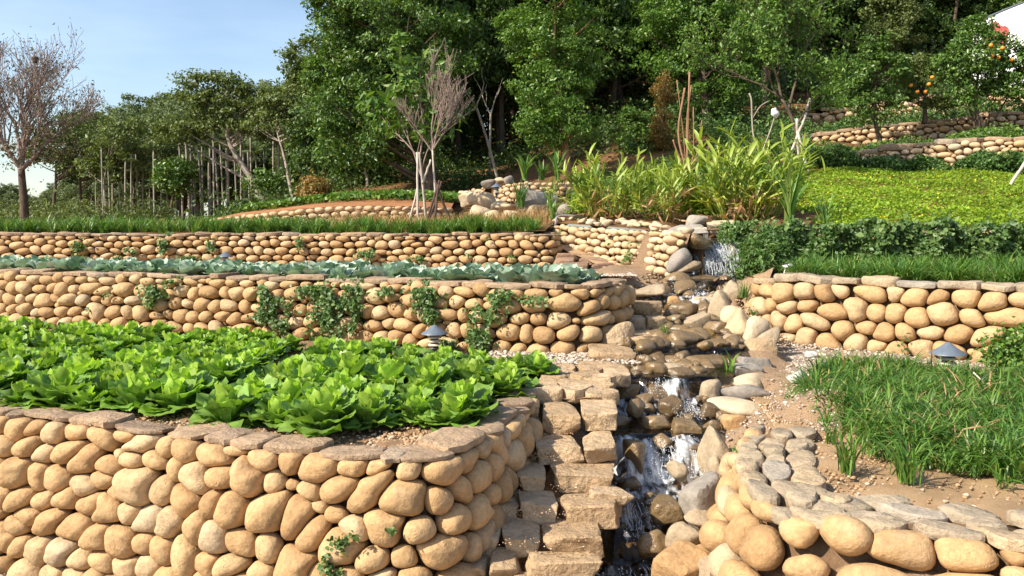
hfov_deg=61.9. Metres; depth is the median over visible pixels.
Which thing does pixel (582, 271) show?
cabbage
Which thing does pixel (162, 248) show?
creeper
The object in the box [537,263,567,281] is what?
cabbage
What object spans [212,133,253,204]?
tree
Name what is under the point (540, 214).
dry grass
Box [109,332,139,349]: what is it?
lettuce
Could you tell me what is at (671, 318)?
stone
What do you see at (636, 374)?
stone
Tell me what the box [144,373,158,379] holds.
lettuce
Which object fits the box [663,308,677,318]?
stone
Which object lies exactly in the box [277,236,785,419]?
ground
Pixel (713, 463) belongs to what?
stone
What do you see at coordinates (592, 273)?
cabbage
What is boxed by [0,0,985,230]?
sky
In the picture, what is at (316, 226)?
grass
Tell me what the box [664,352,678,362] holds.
boulder
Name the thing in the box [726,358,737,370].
stone
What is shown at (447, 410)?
lettuce
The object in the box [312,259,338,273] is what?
cabbage
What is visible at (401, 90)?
tree
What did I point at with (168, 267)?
cabbage
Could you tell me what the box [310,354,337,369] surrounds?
lettuce
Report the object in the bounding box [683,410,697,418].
stone
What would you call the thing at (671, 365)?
boulder
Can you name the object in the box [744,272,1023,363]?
stone wall
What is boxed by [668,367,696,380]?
stone
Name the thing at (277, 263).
cabbage
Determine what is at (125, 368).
lettuce
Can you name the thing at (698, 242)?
boulder
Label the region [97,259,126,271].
cabbage
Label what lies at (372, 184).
weeds
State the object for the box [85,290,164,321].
creeper
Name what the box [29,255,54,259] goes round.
cabbage
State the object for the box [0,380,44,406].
lettuce
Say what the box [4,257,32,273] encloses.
cabbage
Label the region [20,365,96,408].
lettuce
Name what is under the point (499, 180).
boulder
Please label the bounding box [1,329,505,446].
soil
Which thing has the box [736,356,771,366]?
boulder
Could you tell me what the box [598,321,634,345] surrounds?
boulder
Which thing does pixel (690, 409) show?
foam
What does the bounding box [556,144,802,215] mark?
weeds
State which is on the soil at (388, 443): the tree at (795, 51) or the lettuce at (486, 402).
the lettuce at (486, 402)
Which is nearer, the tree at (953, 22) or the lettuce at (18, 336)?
the lettuce at (18, 336)
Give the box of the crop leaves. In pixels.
[235,188,459,212]
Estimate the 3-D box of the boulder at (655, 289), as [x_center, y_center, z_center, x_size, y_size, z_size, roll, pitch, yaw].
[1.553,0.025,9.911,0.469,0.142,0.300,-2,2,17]
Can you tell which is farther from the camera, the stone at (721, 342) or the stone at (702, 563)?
the stone at (721, 342)
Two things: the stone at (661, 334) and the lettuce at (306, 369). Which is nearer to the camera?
the lettuce at (306, 369)
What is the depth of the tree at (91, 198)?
66.29 m
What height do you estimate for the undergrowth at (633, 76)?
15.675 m
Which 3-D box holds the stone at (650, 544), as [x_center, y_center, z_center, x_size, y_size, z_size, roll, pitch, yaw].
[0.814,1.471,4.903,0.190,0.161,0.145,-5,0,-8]
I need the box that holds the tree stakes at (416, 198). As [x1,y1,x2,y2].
[409,152,431,219]
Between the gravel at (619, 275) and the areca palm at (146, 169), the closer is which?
the gravel at (619, 275)
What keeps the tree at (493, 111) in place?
on the hillside
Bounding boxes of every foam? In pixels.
[597,566,650,575]
[622,501,656,546]
[641,429,704,482]
[648,377,681,395]
[676,399,704,418]
[688,288,711,302]
[703,239,741,274]
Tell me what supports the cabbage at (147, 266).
on the soil at (323, 280)
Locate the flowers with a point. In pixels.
(927, 192)
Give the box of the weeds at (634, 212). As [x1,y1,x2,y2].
[19,168,659,232]
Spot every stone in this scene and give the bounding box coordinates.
[577,218,586,223]
[585,219,596,224]
[600,219,613,227]
[615,475,638,484]
[616,415,629,429]
[618,384,639,401]
[619,478,641,495]
[621,363,630,370]
[623,336,633,349]
[626,398,645,418]
[629,369,642,378]
[630,363,645,371]
[631,377,645,385]
[632,221,640,226]
[633,336,652,350]
[634,393,653,403]
[635,338,656,354]
[635,354,653,364]
[637,529,665,557]
[642,222,650,227]
[642,369,652,380]
[642,403,656,417]
[642,415,670,433]
[643,492,653,498]
[644,361,668,376]
[645,329,660,333]
[648,350,666,362]
[649,222,661,228]
[650,336,664,350]
[650,493,682,524]
[652,330,668,338]
[652,354,664,360]
[653,433,673,449]
[657,395,683,420]
[659,225,671,230]
[661,338,670,348]
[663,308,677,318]
[663,322,672,327]
[665,521,699,547]
[666,314,684,322]
[666,460,687,481]
[667,296,680,303]
[667,330,698,346]
[667,347,679,352]
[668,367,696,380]
[670,340,687,350]
[671,324,690,330]
[673,350,690,358]
[674,319,680,324]
[675,360,693,368]
[678,442,699,452]
[680,227,694,233]
[680,413,695,421]
[682,290,696,299]
[683,323,702,327]
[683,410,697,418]
[684,509,707,526]
[685,327,711,338]
[687,331,702,341]
[690,365,708,378]
[691,360,701,365]
[693,330,708,343]
[695,370,700,377]
[696,396,702,402]
[697,281,707,289]
[697,340,713,351]
[697,555,711,575]
[698,303,708,310]
[698,395,708,405]
[698,409,711,420]
[699,358,715,374]
[700,402,718,418]
[701,420,719,432]
[707,338,729,352]
[707,456,720,477]
[711,317,719,320]
[714,409,728,423]
[720,275,731,281]
[720,328,731,334]
[720,414,746,430]
[725,335,739,350]
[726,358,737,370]
[734,339,744,350]
[805,351,817,356]
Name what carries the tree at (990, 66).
on the soil
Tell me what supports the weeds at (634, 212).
on the hillside
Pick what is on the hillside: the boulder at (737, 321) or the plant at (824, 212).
the plant at (824, 212)
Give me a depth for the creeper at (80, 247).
13.19 m
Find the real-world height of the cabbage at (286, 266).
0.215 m
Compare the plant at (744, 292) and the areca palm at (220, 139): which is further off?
the areca palm at (220, 139)
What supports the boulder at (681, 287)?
on the stream bed
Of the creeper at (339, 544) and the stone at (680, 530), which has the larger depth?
the stone at (680, 530)
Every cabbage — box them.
[0,254,18,268]
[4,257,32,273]
[25,259,48,268]
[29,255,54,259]
[31,258,47,268]
[46,258,67,271]
[54,255,84,270]
[78,259,109,271]
[87,257,105,261]
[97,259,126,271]
[112,258,139,270]
[117,260,141,271]
[128,261,160,272]
[146,257,168,272]
[158,262,178,273]
[168,258,180,262]
[172,260,205,275]
[196,261,209,274]
[201,263,221,274]
[204,255,220,262]
[211,259,231,264]
[214,260,246,272]
[224,258,249,265]
[237,263,252,274]
[241,264,264,274]
[249,261,266,265]
[255,263,283,274]
[269,261,288,269]
[278,263,289,275]
[280,262,311,274]
[302,265,331,280]
[309,261,319,264]
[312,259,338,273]
[324,264,355,277]
[339,261,364,277]
[349,267,373,277]
[354,258,369,266]
[357,264,385,275]
[369,265,402,277]
[381,262,396,268]
[388,259,414,276]
[402,266,424,276]
[421,266,446,280]
[439,266,470,280]
[442,263,459,278]
[449,262,492,275]
[461,267,497,280]
[484,262,511,279]
[490,265,523,282]
[490,267,503,278]
[501,262,532,282]
[514,264,548,282]
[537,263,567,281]
[554,263,589,279]
[559,267,587,283]
[578,267,595,283]
[584,268,602,279]
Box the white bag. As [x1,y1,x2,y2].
[771,108,778,118]
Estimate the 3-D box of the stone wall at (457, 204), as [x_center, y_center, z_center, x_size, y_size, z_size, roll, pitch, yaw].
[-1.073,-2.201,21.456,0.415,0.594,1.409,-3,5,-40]
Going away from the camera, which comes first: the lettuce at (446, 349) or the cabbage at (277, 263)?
the lettuce at (446, 349)
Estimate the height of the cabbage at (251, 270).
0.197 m
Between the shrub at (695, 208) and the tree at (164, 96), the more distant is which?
the tree at (164, 96)
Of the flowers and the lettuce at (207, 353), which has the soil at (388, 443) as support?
the lettuce at (207, 353)
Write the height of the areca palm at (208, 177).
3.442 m
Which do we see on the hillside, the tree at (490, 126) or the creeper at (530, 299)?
the tree at (490, 126)
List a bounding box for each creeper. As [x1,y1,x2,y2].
[68,237,88,257]
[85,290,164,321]
[109,230,172,259]
[135,272,183,309]
[176,231,221,260]
[244,283,295,338]
[289,275,369,342]
[293,233,425,263]
[317,526,397,575]
[372,277,449,326]
[440,289,513,352]
[463,238,514,262]
[494,289,548,307]
[607,241,637,264]
[715,210,1023,275]
[747,306,757,318]
[850,332,909,351]
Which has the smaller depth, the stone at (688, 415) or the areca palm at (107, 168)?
the stone at (688, 415)
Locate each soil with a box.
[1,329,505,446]
[193,267,599,280]
[219,198,453,217]
[524,371,600,398]
[733,273,983,289]
[750,390,1023,525]
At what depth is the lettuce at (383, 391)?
5.26 m
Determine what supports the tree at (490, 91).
on the hillside
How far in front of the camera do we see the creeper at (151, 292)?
9.56 m
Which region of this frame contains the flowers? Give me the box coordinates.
[800,168,1023,221]
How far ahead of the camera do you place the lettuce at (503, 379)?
5.84 m
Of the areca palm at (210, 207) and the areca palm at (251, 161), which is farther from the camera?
the areca palm at (210, 207)
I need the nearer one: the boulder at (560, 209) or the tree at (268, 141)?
the boulder at (560, 209)
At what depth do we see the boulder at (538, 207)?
15.60 m
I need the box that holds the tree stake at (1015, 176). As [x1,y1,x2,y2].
[1009,162,1023,184]
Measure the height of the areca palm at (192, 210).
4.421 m
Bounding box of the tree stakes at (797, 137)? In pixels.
[791,98,810,176]
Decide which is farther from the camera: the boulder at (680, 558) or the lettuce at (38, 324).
the lettuce at (38, 324)
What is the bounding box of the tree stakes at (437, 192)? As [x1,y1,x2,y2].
[425,180,449,220]
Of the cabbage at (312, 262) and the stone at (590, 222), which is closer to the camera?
the cabbage at (312, 262)
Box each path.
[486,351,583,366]
[560,243,618,264]
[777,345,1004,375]
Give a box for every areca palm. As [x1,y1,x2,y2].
[95,137,110,214]
[95,178,96,209]
[101,161,116,214]
[115,145,127,212]
[116,150,137,216]
[124,143,142,210]
[130,144,142,213]
[137,163,151,211]
[142,138,165,218]
[149,167,152,206]
[163,106,198,219]
[167,130,194,218]
[170,155,178,215]
[178,145,205,216]
[189,140,193,217]
[191,138,208,213]
[197,133,223,212]
[200,150,217,214]
[201,133,208,214]
[203,119,217,215]
[205,140,214,217]
[210,129,224,210]
[213,130,243,209]
[221,140,226,201]
[223,129,236,199]
[235,118,242,201]
[235,136,255,197]
[238,137,258,201]
[242,142,265,167]
[250,122,256,199]
[256,139,269,189]
[263,123,284,198]
[266,123,285,194]
[268,129,279,197]
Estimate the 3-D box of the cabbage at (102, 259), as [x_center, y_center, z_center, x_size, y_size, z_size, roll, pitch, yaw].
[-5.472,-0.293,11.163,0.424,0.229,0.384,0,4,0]
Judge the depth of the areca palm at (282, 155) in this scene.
34.71 m
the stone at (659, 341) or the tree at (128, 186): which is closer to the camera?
the stone at (659, 341)
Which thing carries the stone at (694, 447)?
on the gravel at (629, 553)
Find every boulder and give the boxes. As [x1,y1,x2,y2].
[458,191,477,206]
[467,192,495,209]
[470,205,489,216]
[481,179,495,188]
[484,210,499,217]
[490,201,517,212]
[494,177,503,183]
[504,175,513,184]
[519,198,548,212]
[521,188,558,203]
[526,205,548,214]
[556,203,572,215]
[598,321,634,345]
[622,439,644,473]
[635,283,665,296]
[647,380,685,405]
[651,540,708,575]
[657,285,671,298]
[663,271,691,283]
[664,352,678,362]
[664,362,682,377]
[666,248,691,272]
[668,224,710,240]
[669,302,697,316]
[670,417,702,437]
[674,279,698,294]
[676,261,701,272]
[678,471,719,530]
[681,311,710,325]
[685,215,707,224]
[685,354,727,369]
[688,233,712,249]
[690,274,716,284]
[693,296,711,304]
[696,424,729,473]
[699,379,721,397]
[703,321,726,336]
[707,220,732,233]
[707,290,730,317]
[707,396,760,415]
[719,384,771,400]
[720,305,738,321]
[723,280,740,299]
[723,333,740,338]
[725,307,747,337]
[730,373,764,388]
[732,363,763,376]
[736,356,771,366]
[741,316,769,339]
[744,335,777,355]
[757,326,780,343]
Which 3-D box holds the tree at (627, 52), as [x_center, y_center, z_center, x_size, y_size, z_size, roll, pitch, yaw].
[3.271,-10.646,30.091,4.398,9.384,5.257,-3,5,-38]
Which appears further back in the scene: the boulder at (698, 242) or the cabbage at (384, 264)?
the boulder at (698, 242)
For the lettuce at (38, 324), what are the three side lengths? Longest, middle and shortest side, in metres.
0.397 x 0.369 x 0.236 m
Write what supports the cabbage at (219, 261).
on the soil at (323, 280)
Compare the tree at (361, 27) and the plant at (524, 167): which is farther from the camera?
the tree at (361, 27)
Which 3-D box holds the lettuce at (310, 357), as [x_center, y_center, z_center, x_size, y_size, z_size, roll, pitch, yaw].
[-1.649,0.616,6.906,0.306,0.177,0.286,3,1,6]
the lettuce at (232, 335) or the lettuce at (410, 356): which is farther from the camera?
the lettuce at (232, 335)
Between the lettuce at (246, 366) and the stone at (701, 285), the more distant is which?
the stone at (701, 285)
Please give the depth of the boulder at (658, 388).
6.82 m
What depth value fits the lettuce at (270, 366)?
6.06 m
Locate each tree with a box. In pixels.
[0,17,111,220]
[0,183,9,197]
[1,194,13,211]
[3,185,28,209]
[6,193,19,209]
[11,115,112,206]
[37,192,51,207]
[43,182,53,204]
[46,103,133,210]
[49,182,69,209]
[54,145,94,205]
[56,189,66,208]
[57,145,78,210]
[62,146,96,212]
[68,115,162,213]
[77,103,115,204]
[77,139,139,207]
[80,114,108,207]
[84,108,127,207]
[92,132,121,206]
[95,100,144,209]
[96,112,183,209]
[106,162,152,204]
[118,93,153,112]
[125,106,176,210]
[125,110,151,205]
[132,139,148,206]
[138,106,162,212]
[143,93,165,216]
[144,139,190,205]
[145,68,305,198]
[147,154,199,219]
[148,90,213,218]
[155,91,194,214]
[158,110,185,210]
[166,196,187,209]
[176,108,216,217]
[181,137,215,206]
[184,131,233,214]
[201,115,239,204]
[206,96,222,210]
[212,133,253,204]
[235,133,280,199]
[237,84,267,202]
[238,80,324,197]
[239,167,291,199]
[245,115,277,172]
[256,79,271,87]
[268,132,296,193]
[273,34,346,174]
[273,55,309,180]
[279,74,352,177]
[296,0,490,190]
[311,114,360,187]
[317,0,442,171]
[336,138,396,187]
[356,30,467,216]
[374,5,447,157]
[389,0,497,164]
[391,39,475,218]
[414,0,484,163]
[446,9,495,148]
[459,0,546,153]
[459,76,498,177]
[460,0,546,159]
[474,78,502,174]
[477,22,516,140]
[491,0,609,182]
[495,0,569,131]
[527,0,639,135]
[542,0,602,120]
[584,0,686,117]
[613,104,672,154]
[617,2,653,109]
[629,0,786,131]
[635,2,695,104]
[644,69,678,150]
[671,0,863,175]
[691,0,761,93]
[732,0,796,105]
[757,0,824,97]
[796,0,836,79]
[807,0,868,72]
[826,17,868,52]
[836,29,914,144]
[850,0,928,83]
[855,0,940,83]
[893,50,954,123]
[909,20,936,74]
[913,0,962,74]
[913,0,974,86]
[926,11,1023,131]
[949,0,1008,23]
[987,0,1023,9]
[1000,32,1023,112]
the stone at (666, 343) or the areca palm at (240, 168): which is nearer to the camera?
the stone at (666, 343)
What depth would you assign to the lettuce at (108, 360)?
6.63 m
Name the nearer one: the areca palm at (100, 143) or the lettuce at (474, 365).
the lettuce at (474, 365)
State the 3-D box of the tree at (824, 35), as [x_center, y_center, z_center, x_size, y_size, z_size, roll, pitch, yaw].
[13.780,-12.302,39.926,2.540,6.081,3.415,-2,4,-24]
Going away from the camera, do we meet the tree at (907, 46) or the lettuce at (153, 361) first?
the lettuce at (153, 361)
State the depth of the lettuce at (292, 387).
5.20 m
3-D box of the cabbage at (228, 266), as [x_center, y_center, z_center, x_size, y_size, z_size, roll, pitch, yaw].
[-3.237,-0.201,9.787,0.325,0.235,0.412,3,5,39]
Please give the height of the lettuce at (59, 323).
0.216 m
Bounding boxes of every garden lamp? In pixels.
[219,252,232,260]
[421,325,447,351]
[491,183,501,197]
[928,342,967,367]
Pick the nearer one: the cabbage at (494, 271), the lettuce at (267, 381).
the lettuce at (267, 381)
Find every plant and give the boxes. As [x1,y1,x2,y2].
[505,180,530,208]
[515,146,541,179]
[532,159,550,179]
[539,179,558,204]
[540,194,565,219]
[547,146,566,178]
[657,322,671,332]
[721,349,742,373]
[737,280,750,297]
[753,155,816,222]
[811,193,845,224]
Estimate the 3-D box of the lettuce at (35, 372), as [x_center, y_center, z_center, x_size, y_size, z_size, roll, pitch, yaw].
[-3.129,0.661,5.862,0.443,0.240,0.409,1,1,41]
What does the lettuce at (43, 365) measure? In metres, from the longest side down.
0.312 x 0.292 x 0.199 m
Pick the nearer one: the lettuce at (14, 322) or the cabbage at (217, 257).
the lettuce at (14, 322)
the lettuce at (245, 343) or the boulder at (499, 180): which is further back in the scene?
the boulder at (499, 180)
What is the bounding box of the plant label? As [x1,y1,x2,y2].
[786,369,808,382]
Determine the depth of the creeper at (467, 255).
12.52 m
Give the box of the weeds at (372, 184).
[1,170,409,229]
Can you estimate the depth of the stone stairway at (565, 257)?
12.17 m
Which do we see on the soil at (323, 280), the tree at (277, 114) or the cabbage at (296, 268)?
the cabbage at (296, 268)
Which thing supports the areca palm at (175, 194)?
on the hillside
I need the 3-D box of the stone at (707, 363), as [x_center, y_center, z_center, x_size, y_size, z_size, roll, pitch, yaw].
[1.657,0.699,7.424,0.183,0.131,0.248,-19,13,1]
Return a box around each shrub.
[292,169,334,196]
[562,193,609,213]
[655,189,736,214]
[672,72,709,170]
[722,200,821,279]
[749,93,774,149]
[804,75,849,111]
[969,316,1023,371]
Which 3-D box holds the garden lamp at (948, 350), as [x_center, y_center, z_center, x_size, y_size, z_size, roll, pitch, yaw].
[3.783,0.654,7.412,0.306,0.374,0.303,0,4,0]
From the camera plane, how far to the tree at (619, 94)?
31.69 m
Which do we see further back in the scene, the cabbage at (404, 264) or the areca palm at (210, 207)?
the areca palm at (210, 207)
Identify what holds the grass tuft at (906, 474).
on the soil at (999, 504)
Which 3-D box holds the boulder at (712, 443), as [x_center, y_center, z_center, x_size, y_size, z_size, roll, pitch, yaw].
[1.347,1.112,5.708,0.164,0.375,0.363,12,6,-18]
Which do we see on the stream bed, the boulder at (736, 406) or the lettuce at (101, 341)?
the boulder at (736, 406)
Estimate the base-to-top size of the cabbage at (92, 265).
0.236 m
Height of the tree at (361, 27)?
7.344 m
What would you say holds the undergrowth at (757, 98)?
on the hillside
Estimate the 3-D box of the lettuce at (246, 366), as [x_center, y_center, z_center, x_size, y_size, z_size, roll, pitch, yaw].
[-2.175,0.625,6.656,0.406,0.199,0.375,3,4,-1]
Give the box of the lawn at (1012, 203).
[795,165,1023,226]
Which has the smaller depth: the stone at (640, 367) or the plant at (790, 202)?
the stone at (640, 367)
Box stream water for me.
[603,238,742,574]
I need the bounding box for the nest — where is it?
[31,56,38,63]
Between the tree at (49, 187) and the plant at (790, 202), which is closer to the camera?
the plant at (790, 202)
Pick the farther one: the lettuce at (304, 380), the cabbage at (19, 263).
the cabbage at (19, 263)
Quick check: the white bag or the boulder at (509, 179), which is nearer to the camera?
the white bag
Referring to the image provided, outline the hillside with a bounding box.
[1,70,1023,243]
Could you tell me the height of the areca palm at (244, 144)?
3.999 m
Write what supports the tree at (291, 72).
on the hillside
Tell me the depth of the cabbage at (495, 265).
9.07 m
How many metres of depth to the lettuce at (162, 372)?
6.01 m
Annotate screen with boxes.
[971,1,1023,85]
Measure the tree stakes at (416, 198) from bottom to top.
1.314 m
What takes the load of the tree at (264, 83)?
on the hillside
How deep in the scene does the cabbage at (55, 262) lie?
10.53 m
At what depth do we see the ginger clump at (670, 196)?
13.31 m
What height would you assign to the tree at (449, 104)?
3.255 m
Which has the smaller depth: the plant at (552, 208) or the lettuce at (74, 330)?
the lettuce at (74, 330)
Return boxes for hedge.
[772,95,1021,135]
[799,78,1017,114]
[802,143,1023,174]
[810,121,1023,155]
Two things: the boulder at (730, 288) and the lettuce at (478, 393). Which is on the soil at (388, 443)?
the lettuce at (478, 393)
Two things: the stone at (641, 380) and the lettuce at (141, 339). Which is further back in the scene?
the lettuce at (141, 339)
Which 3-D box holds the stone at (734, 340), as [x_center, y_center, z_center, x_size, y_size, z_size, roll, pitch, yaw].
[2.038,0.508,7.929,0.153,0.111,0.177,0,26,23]
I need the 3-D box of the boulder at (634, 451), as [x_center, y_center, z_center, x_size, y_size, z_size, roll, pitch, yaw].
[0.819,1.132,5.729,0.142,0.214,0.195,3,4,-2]
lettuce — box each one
[0,315,16,322]
[0,321,23,336]
[0,330,35,347]
[0,338,27,352]
[0,343,38,364]
[0,354,38,382]
[0,369,17,389]
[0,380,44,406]
[1,319,19,326]
[8,316,40,324]
[16,325,28,333]
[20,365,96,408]
[21,317,52,332]
[23,324,45,346]
[25,357,52,371]
[25,368,76,380]
[27,345,67,368]
[28,332,63,348]
[35,342,75,351]
[41,372,96,406]
[49,331,84,346]
[49,355,95,374]
[50,322,78,332]
[51,321,88,331]
[53,324,90,337]
[58,349,80,359]
[58,385,114,412]
[60,352,107,371]
[69,320,100,327]
[71,345,100,359]
[76,335,106,342]
[78,326,100,336]
[79,333,103,346]
[79,369,121,402]
[80,365,111,375]
[90,342,112,358]
[90,360,136,372]
[91,322,112,329]
[94,326,105,336]
[95,326,122,341]
[97,357,114,368]
[97,370,165,410]
[98,340,126,355]
[102,348,141,361]
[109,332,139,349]
[114,363,146,378]
[115,324,137,334]
[123,352,147,371]
[126,320,143,330]
[128,355,176,372]
[130,334,149,344]
[132,341,164,353]
[133,325,164,341]
[133,366,161,375]
[136,348,172,359]
[138,377,204,415]
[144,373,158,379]
[149,363,216,402]
[149,365,172,378]
[151,332,192,346]
[154,320,180,339]
[158,343,182,359]
[170,358,183,365]
[172,342,191,351]
[174,347,202,363]
[180,357,207,366]
[182,343,204,349]
[184,329,213,343]
[185,327,210,334]
[185,361,227,391]
[187,381,267,428]
[189,353,246,384]
[190,339,205,345]
[202,348,230,358]
[203,340,225,347]
[205,332,219,343]
[205,345,220,352]
[206,326,235,335]
[209,336,235,344]
[212,354,255,378]
[213,356,258,374]
[216,341,246,356]
[217,331,247,342]
[229,373,281,392]
[232,325,253,338]
[233,351,263,375]
[234,346,273,367]
[235,340,257,348]
[240,393,291,428]
[241,383,271,403]
[244,328,275,340]
[247,337,266,344]
[248,339,261,347]
[253,378,313,407]
[256,346,278,364]
[256,361,297,380]
[258,338,290,359]
[262,372,287,390]
[269,359,332,390]
[274,336,292,349]
[274,376,319,393]
[277,353,309,368]
[277,385,363,436]
[282,333,306,350]
[289,362,333,374]
[300,377,358,419]
[301,336,339,355]
[305,353,318,360]
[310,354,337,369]
[316,368,368,397]
[318,385,357,395]
[322,351,375,384]
[323,336,345,348]
[328,349,354,361]
[330,339,368,359]
[338,389,404,431]
[347,382,402,412]
[348,383,398,398]
[360,336,399,356]
[360,348,391,359]
[361,354,380,364]
[363,357,412,386]
[364,356,381,364]
[373,376,403,395]
[380,354,418,378]
[390,342,428,358]
[391,384,433,413]
[393,353,420,358]
[393,376,442,397]
[393,394,436,427]
[394,347,425,358]
[403,358,456,397]
[410,353,451,366]
[414,391,489,431]
[427,344,462,356]
[434,351,460,359]
[435,379,492,405]
[437,377,498,415]
[443,354,494,376]
[450,358,499,390]
[453,373,504,402]
[455,346,491,358]
[460,349,494,364]
[478,366,535,397]
[487,356,520,368]
[490,361,538,387]
[492,361,521,369]
[506,352,528,368]
[522,352,559,378]
[523,349,555,365]
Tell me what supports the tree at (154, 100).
on the hillside
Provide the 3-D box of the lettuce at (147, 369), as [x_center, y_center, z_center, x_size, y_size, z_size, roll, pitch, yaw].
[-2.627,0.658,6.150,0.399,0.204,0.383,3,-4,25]
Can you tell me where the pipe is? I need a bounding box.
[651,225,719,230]
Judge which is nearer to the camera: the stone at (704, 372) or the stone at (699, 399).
the stone at (699, 399)
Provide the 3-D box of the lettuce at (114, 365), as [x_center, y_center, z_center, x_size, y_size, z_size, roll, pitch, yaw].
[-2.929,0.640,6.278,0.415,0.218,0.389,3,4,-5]
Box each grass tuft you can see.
[821,420,849,444]
[821,424,873,475]
[871,429,938,485]
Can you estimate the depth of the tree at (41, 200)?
82.88 m
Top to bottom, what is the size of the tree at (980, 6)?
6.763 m
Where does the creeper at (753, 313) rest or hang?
attached to the stone wall at (874, 313)
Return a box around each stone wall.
[0,231,563,267]
[0,267,635,353]
[0,388,550,575]
[210,206,453,221]
[452,188,491,206]
[494,181,578,204]
[537,224,702,276]
[696,425,1023,575]
[730,227,1023,260]
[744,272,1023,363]
[771,111,1023,144]
[801,84,1023,122]
[808,136,1023,170]
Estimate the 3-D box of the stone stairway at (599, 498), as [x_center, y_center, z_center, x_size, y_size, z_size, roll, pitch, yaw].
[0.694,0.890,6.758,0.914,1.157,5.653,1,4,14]
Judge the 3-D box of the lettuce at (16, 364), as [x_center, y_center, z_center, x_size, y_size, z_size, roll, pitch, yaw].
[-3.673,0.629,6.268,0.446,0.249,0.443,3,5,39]
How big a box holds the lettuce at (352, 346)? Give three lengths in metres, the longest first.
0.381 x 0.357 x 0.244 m
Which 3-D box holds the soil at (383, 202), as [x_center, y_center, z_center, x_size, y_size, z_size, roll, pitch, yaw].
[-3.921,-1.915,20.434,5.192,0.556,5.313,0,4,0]
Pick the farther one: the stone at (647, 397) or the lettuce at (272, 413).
the stone at (647, 397)
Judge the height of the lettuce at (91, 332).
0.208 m
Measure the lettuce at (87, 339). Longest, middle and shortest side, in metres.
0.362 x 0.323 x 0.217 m
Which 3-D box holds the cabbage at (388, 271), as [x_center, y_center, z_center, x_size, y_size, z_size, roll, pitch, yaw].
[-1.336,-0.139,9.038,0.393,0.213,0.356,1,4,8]
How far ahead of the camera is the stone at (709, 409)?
6.42 m
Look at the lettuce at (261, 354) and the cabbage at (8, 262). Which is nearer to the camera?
the lettuce at (261, 354)
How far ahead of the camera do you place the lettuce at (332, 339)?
7.87 m
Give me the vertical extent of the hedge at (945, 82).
1.622 m
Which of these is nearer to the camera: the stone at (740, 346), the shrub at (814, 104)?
the stone at (740, 346)
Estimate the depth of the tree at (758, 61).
31.39 m
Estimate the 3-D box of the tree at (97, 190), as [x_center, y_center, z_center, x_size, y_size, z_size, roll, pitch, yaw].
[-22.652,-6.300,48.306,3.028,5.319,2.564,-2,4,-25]
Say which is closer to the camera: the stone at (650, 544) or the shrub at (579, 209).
the stone at (650, 544)
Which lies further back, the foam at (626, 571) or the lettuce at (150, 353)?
the lettuce at (150, 353)
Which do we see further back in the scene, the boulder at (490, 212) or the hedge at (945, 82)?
the hedge at (945, 82)
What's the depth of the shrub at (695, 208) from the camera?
13.39 m
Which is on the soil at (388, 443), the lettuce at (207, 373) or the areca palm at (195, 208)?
the lettuce at (207, 373)
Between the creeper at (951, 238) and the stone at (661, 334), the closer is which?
the stone at (661, 334)
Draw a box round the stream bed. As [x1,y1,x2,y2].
[518,230,939,575]
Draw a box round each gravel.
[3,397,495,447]
[490,433,590,551]
[586,272,725,575]
[596,272,638,276]
[692,298,795,343]
[721,378,841,446]
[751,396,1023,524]
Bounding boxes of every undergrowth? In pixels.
[0,166,280,220]
[171,77,767,219]
[260,0,1014,197]
[640,72,811,158]
[680,51,935,93]
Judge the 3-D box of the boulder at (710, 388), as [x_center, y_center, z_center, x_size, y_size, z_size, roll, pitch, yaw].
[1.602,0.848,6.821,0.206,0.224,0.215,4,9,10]
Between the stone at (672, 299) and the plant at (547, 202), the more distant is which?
the plant at (547, 202)
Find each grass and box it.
[0,209,548,236]
[317,205,551,230]
[775,246,1023,282]
[782,346,1023,481]
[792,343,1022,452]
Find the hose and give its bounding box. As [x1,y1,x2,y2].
[552,214,585,225]
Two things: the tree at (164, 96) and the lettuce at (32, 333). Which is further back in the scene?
the tree at (164, 96)
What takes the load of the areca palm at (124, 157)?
on the hillside
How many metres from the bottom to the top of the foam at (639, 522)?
0.231 m
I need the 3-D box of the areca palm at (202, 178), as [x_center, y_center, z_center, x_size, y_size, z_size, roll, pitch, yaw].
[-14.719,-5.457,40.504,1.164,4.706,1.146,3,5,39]
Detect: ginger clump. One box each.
[543,142,670,218]
[617,158,707,223]
[669,119,833,221]
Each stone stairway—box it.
[461,300,665,575]
[553,250,613,270]
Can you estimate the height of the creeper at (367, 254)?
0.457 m
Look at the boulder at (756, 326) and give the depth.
8.42 m
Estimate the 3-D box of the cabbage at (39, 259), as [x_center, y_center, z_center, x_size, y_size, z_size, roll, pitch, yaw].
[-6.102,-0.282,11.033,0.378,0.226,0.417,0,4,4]
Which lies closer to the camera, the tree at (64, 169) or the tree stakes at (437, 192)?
the tree stakes at (437, 192)
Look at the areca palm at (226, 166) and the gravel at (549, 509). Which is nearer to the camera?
the gravel at (549, 509)
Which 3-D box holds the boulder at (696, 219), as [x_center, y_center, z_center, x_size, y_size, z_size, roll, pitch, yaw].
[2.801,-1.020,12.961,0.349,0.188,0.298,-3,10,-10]
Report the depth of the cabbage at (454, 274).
8.56 m

